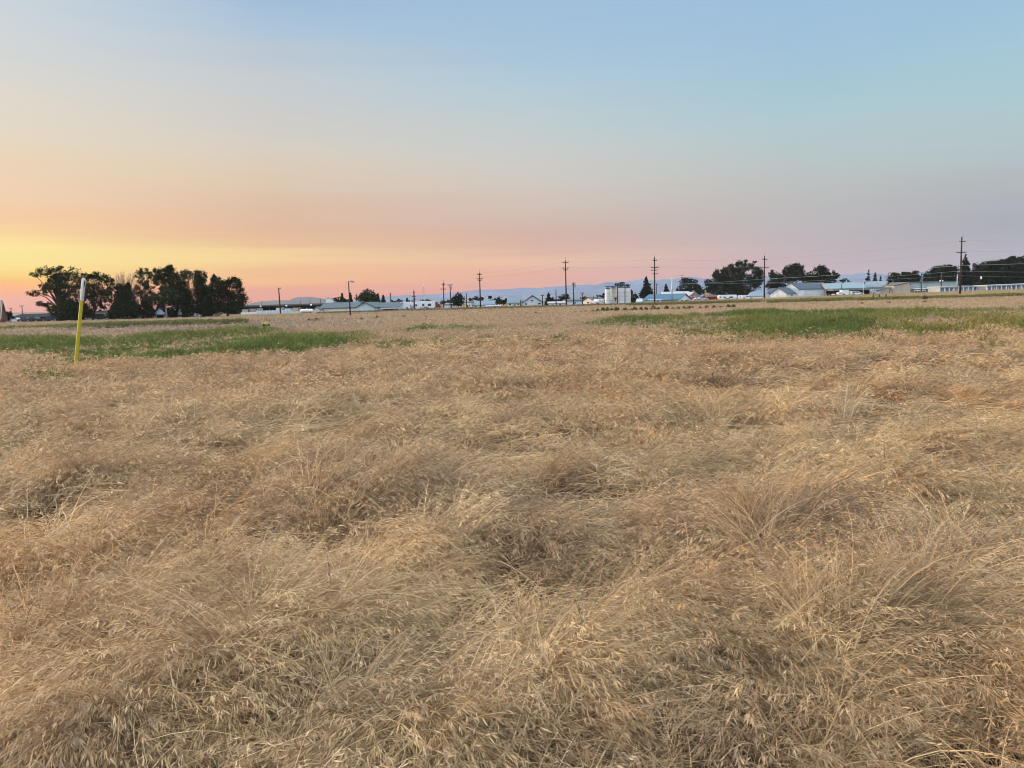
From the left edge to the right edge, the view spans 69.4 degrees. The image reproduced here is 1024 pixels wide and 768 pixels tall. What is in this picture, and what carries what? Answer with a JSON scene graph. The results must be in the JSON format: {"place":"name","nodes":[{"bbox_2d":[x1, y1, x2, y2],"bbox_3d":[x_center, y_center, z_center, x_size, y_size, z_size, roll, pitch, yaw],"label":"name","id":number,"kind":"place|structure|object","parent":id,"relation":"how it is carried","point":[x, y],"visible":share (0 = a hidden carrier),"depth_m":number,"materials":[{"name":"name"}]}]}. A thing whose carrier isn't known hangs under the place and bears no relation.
{"place":"outdoors","nodes":[
{"label":"outdoors","id":0,"kind":"place"},
{"bbox_2d":[12,308,155,315],"bbox_3d":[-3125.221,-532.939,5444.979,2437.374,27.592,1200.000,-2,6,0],"label":"hills","id":1,"kind":"structure","parent":0,"point":[15,314],"depth_m":5373.88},
{"bbox_2d":[246,300,288,304],"bbox_3d":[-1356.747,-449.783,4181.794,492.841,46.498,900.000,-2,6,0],"label":"hill","id":2,"kind":"structure","parent":0,"point":[274,302],"depth_m":4148.14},
{"bbox_2d":[282,297,335,303],"bbox_3d":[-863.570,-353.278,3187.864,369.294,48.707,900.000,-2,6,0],"label":"butte hill","id":3,"kind":"structure","parent":0,"point":[305,300],"depth_m":3138.04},
{"bbox_2d":[0,292,1023,767],"bbox_3d":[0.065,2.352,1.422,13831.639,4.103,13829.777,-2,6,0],"label":"ground","id":4,"kind":"structure","parent":0,"point":[153,328],"depth_m":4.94,"materials":[{"name":"beige plant"}]},
{"bbox_2d":[0,300,7,322],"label":"steep roof cabin","id":5,"kind":"object","parent":4,"relation":"on","point":[3,316],"visible":0.84,"depth_m":140.51,"materials":[{"name":"brown brick"}]},
{"bbox_2d":[6,311,14,320],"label":"shrub","id":6,"kind":"object","parent":4,"relation":"on","point":[9,314],"visible":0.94,"depth_m":142.20,"materials":[{"name":"green plant"}]},
{"bbox_2d":[18,317,34,321],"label":"parked car","id":7,"kind":"object","parent":4,"relation":"on","point":[25,318],"visible":0.64,"depth_m":148.76,"materials":[{"name":"paint"}]},
{"bbox_2d":[24,317,41,321],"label":"parked car","id":8,"kind":"object","parent":4,"relation":"on","point":[34,319],"visible":0.66,"depth_m":148.71,"materials":[{"name":"paint"}]},
{"bbox_2d":[10,313,83,321],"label":"long low building","id":9,"kind":"structure","parent":4,"relation":"on","point":[42,315],"depth_m":152.79,"materials":[{"name":"grey metal"}]},
{"bbox_2d":[40,315,60,320],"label":"parked car","id":10,"kind":"object","parent":4,"relation":"on","point":[48,318],"visible":0.49,"depth_m":148.30,"materials":[{"name":"paint"}]},
{"bbox_2d":[24,265,81,310],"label":"cottonwood tree","id":11,"kind":"object","parent":4,"relation":"on","point":[58,285],"visible":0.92,"depth_m":147.82,"materials":[{"name":"green plant"}]},
{"bbox_2d":[47,296,96,320],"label":"bush","id":12,"kind":"object","parent":4,"relation":"on","point":[68,309],"visible":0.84,"depth_m":143.78,"materials":[{"name":"green plant"}]},
{"bbox_2d":[74,278,85,365],"bbox_3d":[-11.375,-1.480,19.421,0.562,2.581,0.092,-2,6,0],"label":"marker post","id":13,"kind":"object","parent":4,"relation":"on","point":[82,291],"visible":0.96,"depth_m":19.37,"materials":[{"name":"yellow plastic"}]},
{"bbox_2d":[75,271,115,319],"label":"broadleaf tree","id":14,"kind":"object","parent":4,"relation":"on","point":[97,291],"visible":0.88,"depth_m":147.00,"materials":[{"name":"green plant"}]},
{"bbox_2d":[93,314,109,319],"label":"parked car","id":15,"kind":"object","parent":4,"relation":"on","point":[99,316],"visible":0.66,"depth_m":147.31,"materials":[{"name":"paint"}]},
{"bbox_2d":[88,310,117,319],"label":"beige panel building","id":16,"kind":"structure","parent":4,"relation":"on","point":[101,312],"depth_m":157.14,"materials":[{"name":"metal"}]},
{"bbox_2d":[104,282,142,319],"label":"tree","id":17,"kind":"object","parent":4,"relation":"on","point":[124,303],"visible":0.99,"depth_m":144.44,"materials":[{"name":"green plant"}]},
{"bbox_2d":[112,272,136,317],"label":"bare tree","id":18,"kind":"object","parent":4,"relation":"on","point":[122,278],"visible":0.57,"depth_m":150.22,"materials":[{"name":"brown plant"}]},
{"bbox_2d":[132,267,158,304],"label":"broadleaf tree","id":19,"kind":"object","parent":4,"relation":"on","point":[144,294],"visible":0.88,"depth_m":149.30,"materials":[{"name":"green plant"}]},
{"bbox_2d":[126,299,177,318],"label":"shrub","id":20,"kind":"object","parent":4,"relation":"on","point":[148,310],"visible":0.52,"depth_m":147.65,"materials":[{"name":"green plant"}]},
{"bbox_2d":[154,307,169,318],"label":"white farmhouse","id":21,"kind":"object","parent":4,"relation":"on","point":[160,313],"visible":0.69,"depth_m":148.22,"materials":[{"name":"blue"}]},
{"bbox_2d":[149,285,180,317],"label":"young tree","id":22,"kind":"object","parent":4,"relation":"on","point":[167,297],"visible":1,"depth_m":143.41,"materials":[{"name":"green plant"}]},
{"bbox_2d":[150,264,193,309],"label":"broadleaf tree","id":23,"kind":"object","parent":4,"relation":"on","point":[170,274],"visible":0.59,"depth_m":150.96,"materials":[{"name":"green plant"}]},
{"bbox_2d":[177,307,184,317],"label":"white gabled cottage","id":24,"kind":"structure","parent":4,"relation":"on","point":[178,311],"depth_m":148.70,"materials":[{"name":"blue"}]},
{"bbox_2d":[180,269,212,312],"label":"poplar tree","id":25,"kind":"object","parent":4,"relation":"on","point":[199,293],"visible":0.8,"depth_m":147.50,"materials":[{"name":"green plant"}]},
{"bbox_2d":[179,305,219,317],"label":"shrub","id":26,"kind":"object","parent":4,"relation":"on","point":[205,313],"visible":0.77,"depth_m":146.06,"materials":[{"name":"green plant"}]},
{"bbox_2d":[203,273,251,315],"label":"broadleaf tree","id":27,"kind":"object","parent":4,"relation":"on","point":[218,289],"visible":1,"depth_m":144.54,"materials":[{"name":"green plant"}]},
{"bbox_2d":[249,308,262,311],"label":"cargo container","id":28,"kind":"object","parent":4,"relation":"on","point":[254,309],"visible":0.5,"depth_m":196.86,"materials":[{"name":"beige metal"}]},
{"bbox_2d":[256,310,292,313],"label":"pale panel fence","id":29,"kind":"object","parent":4,"relation":"on","point":[273,311],"visible":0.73,"depth_m":188.93,"materials":[{"name":"white metal"}]},
{"bbox_2d":[229,303,323,313],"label":"open truck shed","id":30,"kind":"structure","parent":4,"relation":"on","point":[273,307],"depth_m":207.65,"materials":[{"name":"metal"}]},
{"bbox_2d":[292,307,303,311],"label":"cargo container","id":31,"kind":"object","parent":4,"relation":"on","point":[295,309],"visible":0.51,"depth_m":201.34,"materials":[{"name":"beige metal"}]},
{"bbox_2d":[300,308,313,312],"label":"storage tank","id":32,"kind":"object","parent":4,"relation":"on","point":[306,310],"visible":0.95,"depth_m":184.57,"materials":[{"name":"white metal"}]},
{"bbox_2d":[313,306,322,312],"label":"gabled porch","id":33,"kind":"object","parent":4,"relation":"on","point":[318,309],"visible":0.84,"depth_m":186.17,"materials":[{"name":"beige paint"}]},
{"bbox_2d":[332,297,348,301],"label":"broadleaf tree","id":34,"kind":"object","parent":4,"relation":"on","point":[340,300],"visible":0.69,"depth_m":235.65,"materials":[{"name":"green plant"}]},
{"bbox_2d":[321,302,361,311],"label":"long white building","id":35,"kind":"structure","parent":4,"relation":"on","point":[338,306],"depth_m":190.01,"materials":[{"name":"beige"}]},
{"bbox_2d":[348,280,354,314],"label":"street lamp","id":36,"kind":"object","parent":4,"relation":"on","point":[349,295],"visible":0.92,"depth_m":115.03,"materials":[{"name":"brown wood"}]},
{"bbox_2d":[354,289,379,302],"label":"broadleaf tree","id":37,"kind":"object","parent":4,"relation":"on","point":[365,296],"visible":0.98,"depth_m":222.37,"materials":[{"name":"green plant"}]},
{"bbox_2d":[355,302,379,310],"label":"teal gabled hall","id":38,"kind":"structure","parent":4,"relation":"on","point":[364,306],"depth_m":186.06,"materials":[{"name":"metal"}]},
{"bbox_2d":[376,302,402,309],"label":"glass front shop","id":39,"kind":"structure","parent":4,"relation":"on","point":[388,305],"depth_m":191.38,"materials":[{"name":"blue"}]},
{"bbox_2d":[400,302,410,308],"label":"parked truck","id":40,"kind":"object","parent":4,"relation":"on","point":[405,305],"visible":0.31,"depth_m":193.99,"materials":[{"name":"white paint"}]},
{"bbox_2d":[410,302,421,308],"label":"travel trailer","id":41,"kind":"object","parent":4,"relation":"on","point":[416,304],"visible":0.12,"depth_m":200.92,"materials":[{"name":"white paint"}]},
{"bbox_2d":[421,301,434,308],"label":"travel trailer","id":42,"kind":"object","parent":4,"relation":"on","point":[428,304],"visible":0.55,"depth_m":201.91,"materials":[{"name":"white paint"}]},
{"bbox_2d":[444,303,457,307],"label":"white shed","id":43,"kind":"structure","parent":4,"relation":"on","point":[446,305],"depth_m":214.85,"materials":[{"name":"white metal"}]},
{"bbox_2d":[449,292,464,307],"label":"broadleaf tree","id":44,"kind":"object","parent":4,"relation":"on","point":[458,297],"visible":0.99,"depth_m":212.54,"materials":[{"name":"green plant"}]},
{"bbox_2d":[465,300,473,307],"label":"false front building","id":45,"kind":"structure","parent":4,"relation":"on","point":[469,303],"depth_m":209.77,"materials":[{"name":"beige"}]},
{"bbox_2d":[477,270,482,306],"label":"utility pole","id":46,"kind":"object","parent":4,"relation":"on","point":[479,279],"visible":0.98,"depth_m":198.16,"materials":[{"name":"brown wood"}]},
{"bbox_2d":[472,300,496,307],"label":"blue roofed shed","id":47,"kind":"structure","parent":4,"relation":"on","point":[483,303],"depth_m":213.04,"materials":[{"name":"metal"}]},
{"bbox_2d":[494,296,506,304],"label":"broadleaf tree","id":48,"kind":"object","parent":4,"relation":"on","point":[499,301],"visible":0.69,"depth_m":237.63,"materials":[{"name":"green plant"}]},
{"bbox_2d":[0,304,1023,380],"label":"green weeds","id":49,"kind":"object","parent":4,"relation":"on","point":[824,321],"visible":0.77,"depth_m":28.43,"materials":[{"name":"green plant"}]},
{"bbox_2d":[0,290,1023,349],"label":"field grass","id":50,"kind":"structure","parent":4,"relation":"on","point":[562,320],"depth_m":59.38,"materials":[{"name":"beige plant"}]},
{"bbox_2d":[0,289,1023,330],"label":"verge weeds","id":51,"kind":"object","parent":4,"relation":"on","point":[236,320],"visible":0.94,"depth_m":128.11,"materials":[{"name":"plant"}]},
{"bbox_2d":[507,296,522,306],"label":"white cottage","id":52,"kind":"structure","parent":4,"relation":"on","point":[513,300],"depth_m":206.49,"materials":[{"name":"beige"}]},
{"bbox_2d":[522,295,541,305],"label":"gabled barn","id":53,"kind":"structure","parent":4,"relation":"on","point":[532,300],"depth_m":203.86,"materials":[{"name":"white"}]},
{"bbox_2d":[545,292,551,304],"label":"conifer tree","id":54,"kind":"object","parent":4,"relation":"on","point":[548,299],"visible":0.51,"depth_m":240.04,"materials":[{"name":"green plant"}]},
{"bbox_2d":[547,301,565,304],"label":"long white shed","id":55,"kind":"structure","parent":4,"relation":"on","point":[558,303],"depth_m":213.06,"materials":[{"name":"white metal"}]},
{"bbox_2d":[557,294,569,300],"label":"broadleaf tree","id":56,"kind":"object","parent":4,"relation":"on","point":[562,297],"visible":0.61,"depth_m":243.10,"materials":[{"name":"green plant"}]},
{"bbox_2d":[562,257,567,304],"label":"utility pole","id":57,"kind":"object","parent":4,"relation":"on","point":[565,262],"visible":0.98,"depth_m":198.18,"materials":[{"name":"brown wood"}]},
{"bbox_2d":[567,299,581,304],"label":"blue building","id":58,"kind":"structure","parent":4,"relation":"on","point":[576,301],"depth_m":210.90,"materials":[{"name":"metal"}]},
{"bbox_2d":[583,297,602,303],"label":"cream house","id":59,"kind":"structure","parent":4,"relation":"on","point":[587,300],"depth_m":216.43,"materials":[{"name":"white paint"}]},
{"bbox_2d":[605,287,610,303],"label":"silo","id":60,"kind":"object","parent":4,"relation":"on","point":[607,295],"visible":0.93,"depth_m":204.04,"materials":[{"name":"metal"}]},
{"bbox_2d":[610,287,616,303],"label":"silo","id":61,"kind":"object","parent":4,"relation":"on","point":[613,293],"visible":0.71,"depth_m":205.97,"materials":[{"name":"metal"}]},
{"bbox_2d":[618,286,623,302],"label":"silo","id":62,"kind":"object","parent":4,"relation":"on","point":[620,294],"visible":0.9,"depth_m":203.52,"materials":[{"name":"metal"}]},
{"bbox_2d":[605,282,630,286],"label":"silo walkway","id":63,"kind":"structure","parent":62,"relation":"on","point":[619,283],"depth_m":203.78,"materials":[{"name":"metal"}]},
{"bbox_2d":[625,286,630,302],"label":"silo","id":64,"kind":"object","parent":4,"relation":"on","point":[627,294],"visible":0.94,"depth_m":203.89,"materials":[{"name":"metal"}]},
{"bbox_2d":[631,289,638,302],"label":"poplar tree","id":65,"kind":"object","parent":4,"relation":"on","point":[634,297],"visible":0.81,"depth_m":247.92,"materials":[{"name":"green plant"}]},
{"bbox_2d":[634,276,652,301],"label":"conifer tree","id":66,"kind":"object","parent":4,"relation":"on","point":[645,291],"visible":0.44,"depth_m":243.28,"materials":[{"name":"green plant"}]},
{"bbox_2d":[651,255,658,301],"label":"utility pole","id":67,"kind":"object","parent":4,"relation":"on","point":[654,275],"visible":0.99,"depth_m":198.77,"materials":[{"name":"brown wood"}]},
{"bbox_2d":[674,264,1000,284],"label":"overhead wire","id":68,"kind":"object","parent":67,"relation":"attached to","point":[842,274],"visible":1,"depth_m":184.82,"materials":[{"name":"black metal"}]},
{"bbox_2d":[643,293,691,302],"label":"bright blue roofed building","id":69,"kind":"structure","parent":4,"relation":"on","point":[677,297],"depth_m":215.74,"materials":[{"name":"white"}]},
{"bbox_2d":[660,291,689,294],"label":"white roofed building","id":70,"kind":"structure","parent":4,"relation":"on","point":[686,292],"depth_m":231.76,"materials":[{"name":"beige metal"}]},
{"bbox_2d":[671,275,683,300],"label":"street lamp","id":71,"kind":"object","parent":4,"relation":"on","point":[672,289],"visible":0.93,"depth_m":201.46,"materials":[{"name":"metal"}]},
{"bbox_2d":[676,276,706,294],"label":"broadleaf tree","id":72,"kind":"object","parent":4,"relation":"on","point":[697,289],"visible":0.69,"depth_m":258.98,"materials":[{"name":"green plant"}]},
{"bbox_2d":[702,295,717,299],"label":"red brown shed","id":73,"kind":"structure","parent":4,"relation":"on","point":[711,297],"depth_m":220.87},
{"bbox_2d":[717,295,736,299],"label":"travel trailer","id":74,"kind":"object","parent":4,"relation":"on","point":[723,297],"visible":0.71,"depth_m":211.88,"materials":[{"name":"white paint"}]},
{"bbox_2d":[704,259,765,296],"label":"broadleaf tree","id":75,"kind":"object","parent":4,"relation":"on","point":[729,272],"visible":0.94,"depth_m":264.41,"materials":[{"name":"green plant"}]},
{"bbox_2d":[741,295,753,298],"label":"parked van","id":76,"kind":"object","parent":4,"relation":"on","point":[745,296],"visible":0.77,"depth_m":209.93,"materials":[{"name":"white paint"}]},
{"bbox_2d":[748,291,769,297],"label":"light blue roofed shed","id":77,"kind":"structure","parent":4,"relation":"on","point":[757,294],"depth_m":229.88,"materials":[{"name":"white"}]},
{"bbox_2d":[762,255,768,297],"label":"utility pole","id":78,"kind":"object","parent":4,"relation":"on","point":[764,267],"visible":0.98,"depth_m":197.97,"materials":[{"name":"brown wood"}]},
{"bbox_2d":[769,287,796,297],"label":"white gabled barn","id":79,"kind":"structure","parent":4,"relation":"on","point":[785,291],"depth_m":224.60,"materials":[{"name":"white metal"}]},
{"bbox_2d":[765,262,812,289],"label":"broadleaf tree","id":80,"kind":"object","parent":4,"relation":"on","point":[789,273],"visible":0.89,"depth_m":272.22,"materials":[{"name":"green plant"}]},
{"bbox_2d":[785,283,804,296],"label":"white barn wing","id":81,"kind":"structure","parent":4,"relation":"on","point":[798,289],"depth_m":233.75,"materials":[{"name":"white metal"}]},
{"bbox_2d":[800,264,840,282],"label":"broadleaf tree","id":82,"kind":"object","parent":4,"relation":"on","point":[823,272],"visible":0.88,"depth_m":268.25,"materials":[{"name":"green plant"}]},
{"bbox_2d":[839,290,849,294],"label":"parked truck","id":83,"kind":"object","parent":4,"relation":"on","point":[846,292],"visible":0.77,"depth_m":221.80,"materials":[{"name":"white paint"}]},
{"bbox_2d":[850,291,863,294],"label":"parked car","id":84,"kind":"object","parent":4,"relation":"on","point":[854,292],"visible":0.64,"depth_m":220.79,"materials":[{"name":"white paint"}]},
{"bbox_2d":[825,287,891,295],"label":"open carport","id":85,"kind":"object","parent":4,"relation":"on","point":[829,292],"visible":0.5,"depth_m":227.13,"materials":[{"name":"grey metal"}]},
{"bbox_2d":[864,281,888,290],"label":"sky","id":86,"kind":"structure","parent":4,"relation":"on","point":[872,284],"depth_m":239.10,"materials":[{"name":"metal"}]},
{"bbox_2d":[869,289,883,293],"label":"parked van","id":87,"kind":"object","parent":4,"relation":"on","point":[875,291],"visible":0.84,"depth_m":224.77,"materials":[{"name":"silver metal"}]},
{"bbox_2d":[883,282,910,293],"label":"beige shed","id":88,"kind":"structure","parent":4,"relation":"on","point":[902,286],"depth_m":228.81,"materials":[{"name":"metal"}]},
{"bbox_2d":[886,270,926,282],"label":"broadleaf tree","id":89,"kind":"object","parent":4,"relation":"on","point":[912,276],"visible":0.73,"depth_m":281.31,"materials":[{"name":"green plant"}]},
{"bbox_2d":[919,264,959,281],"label":"broadleaf tree","id":90,"kind":"object","parent":4,"relation":"on","point":[935,274],"visible":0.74,"depth_m":277.62,"materials":[{"name":"green plant"}]},
{"bbox_2d":[927,286,973,291],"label":"storage unit row","id":91,"kind":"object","parent":4,"relation":"on","point":[939,289],"visible":0.58,"depth_m":212.62,"materials":[{"name":"white paint"}]},
{"bbox_2d":[956,236,965,293],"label":"utility pole","id":92,"kind":"object","parent":4,"relation":"on","point":[961,241],"visible":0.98,"depth_m":168.20,"materials":[{"name":"brown wood"}]},
{"bbox_2d":[955,254,974,285],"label":"spruce tree","id":93,"kind":"object","parent":4,"relation":"on","point":[967,279],"visible":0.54,"depth_m":258.73,"materials":[{"name":"green plant"}]},
{"bbox_2d":[969,263,996,284],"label":"broadleaf tree","id":94,"kind":"object","parent":4,"relation":"on","point":[986,279],"visible":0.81,"depth_m":265.54,"materials":[{"name":"green plant"}]},
{"bbox_2d":[942,286,1023,291],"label":"wire fence","id":95,"kind":"object","parent":4,"relation":"on","point":[987,289],"visible":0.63,"depth_m":204.73,"materials":[{"name":"metal"}]},
{"bbox_2d":[977,259,1008,284],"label":"broadleaf tree","id":96,"kind":"object","parent":4,"relation":"on","point":[993,268],"visible":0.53,"depth_m":270.31,"materials":[{"name":"green plant"}]},
{"bbox_2d":[972,283,1023,290],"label":"storage unit row","id":97,"kind":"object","parent":4,"relation":"on","point":[997,286],"visible":0.59,"depth_m":210.63,"materials":[{"name":"white paint"}]},
{"bbox_2d":[998,255,1023,283],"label":"broadleaf tree","id":98,"kind":"object","parent":4,"relation":"on","point":[1013,266],"visible":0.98,"depth_m":264.35,"materials":[{"name":"green plant"}]},
{"bbox_2d":[369,288,767,303],"bbox_3d":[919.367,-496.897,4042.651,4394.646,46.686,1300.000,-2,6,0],"label":"foothills","id":99,"kind":"structure","parent":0,"point":[554,295],"depth_m":3962.98,"materials":[{"name":"blue stone"}]},
{"bbox_2d":[170,271,968,309],"bbox_3d":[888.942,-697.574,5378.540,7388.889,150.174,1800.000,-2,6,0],"label":"mountains","id":100,"kind":"structure","parent":0,"point":[636,286],"depth_m":5301.40,"materials":[{"name":"blue stone"}]},
{"bbox_2d":[688,292,700,299],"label":"grey gabled building","id":101,"kind":"structure","parent":0,"point":[695,294],"depth_m":224.84,"materials":[{"name":"beige metal"}]},
{"bbox_2d":[797,282,824,296],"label":"long white barn","id":102,"kind":"structure","parent":0,"point":[814,289],"depth_m":238.79,"materials":[{"name":"blue"}]},
{"bbox_2d":[804,291,815,296],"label":"barn door","id":103,"kind":"structure","parent":102,"relation":"in","point":[807,293],"depth_m":238.72,"materials":[{"name":"white paint"}]},
{"bbox_2d":[821,282,865,295],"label":"carport building","id":104,"kind":"structure","parent":0,"point":[838,285],"depth_m":237.16,"materials":[{"name":"blue metal"}]},
{"bbox_2d":[910,281,956,292],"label":"grey green building","id":105,"kind":"structure","parent":0,"point":[915,286],"depth_m":232.66,"materials":[{"name":"metal"}]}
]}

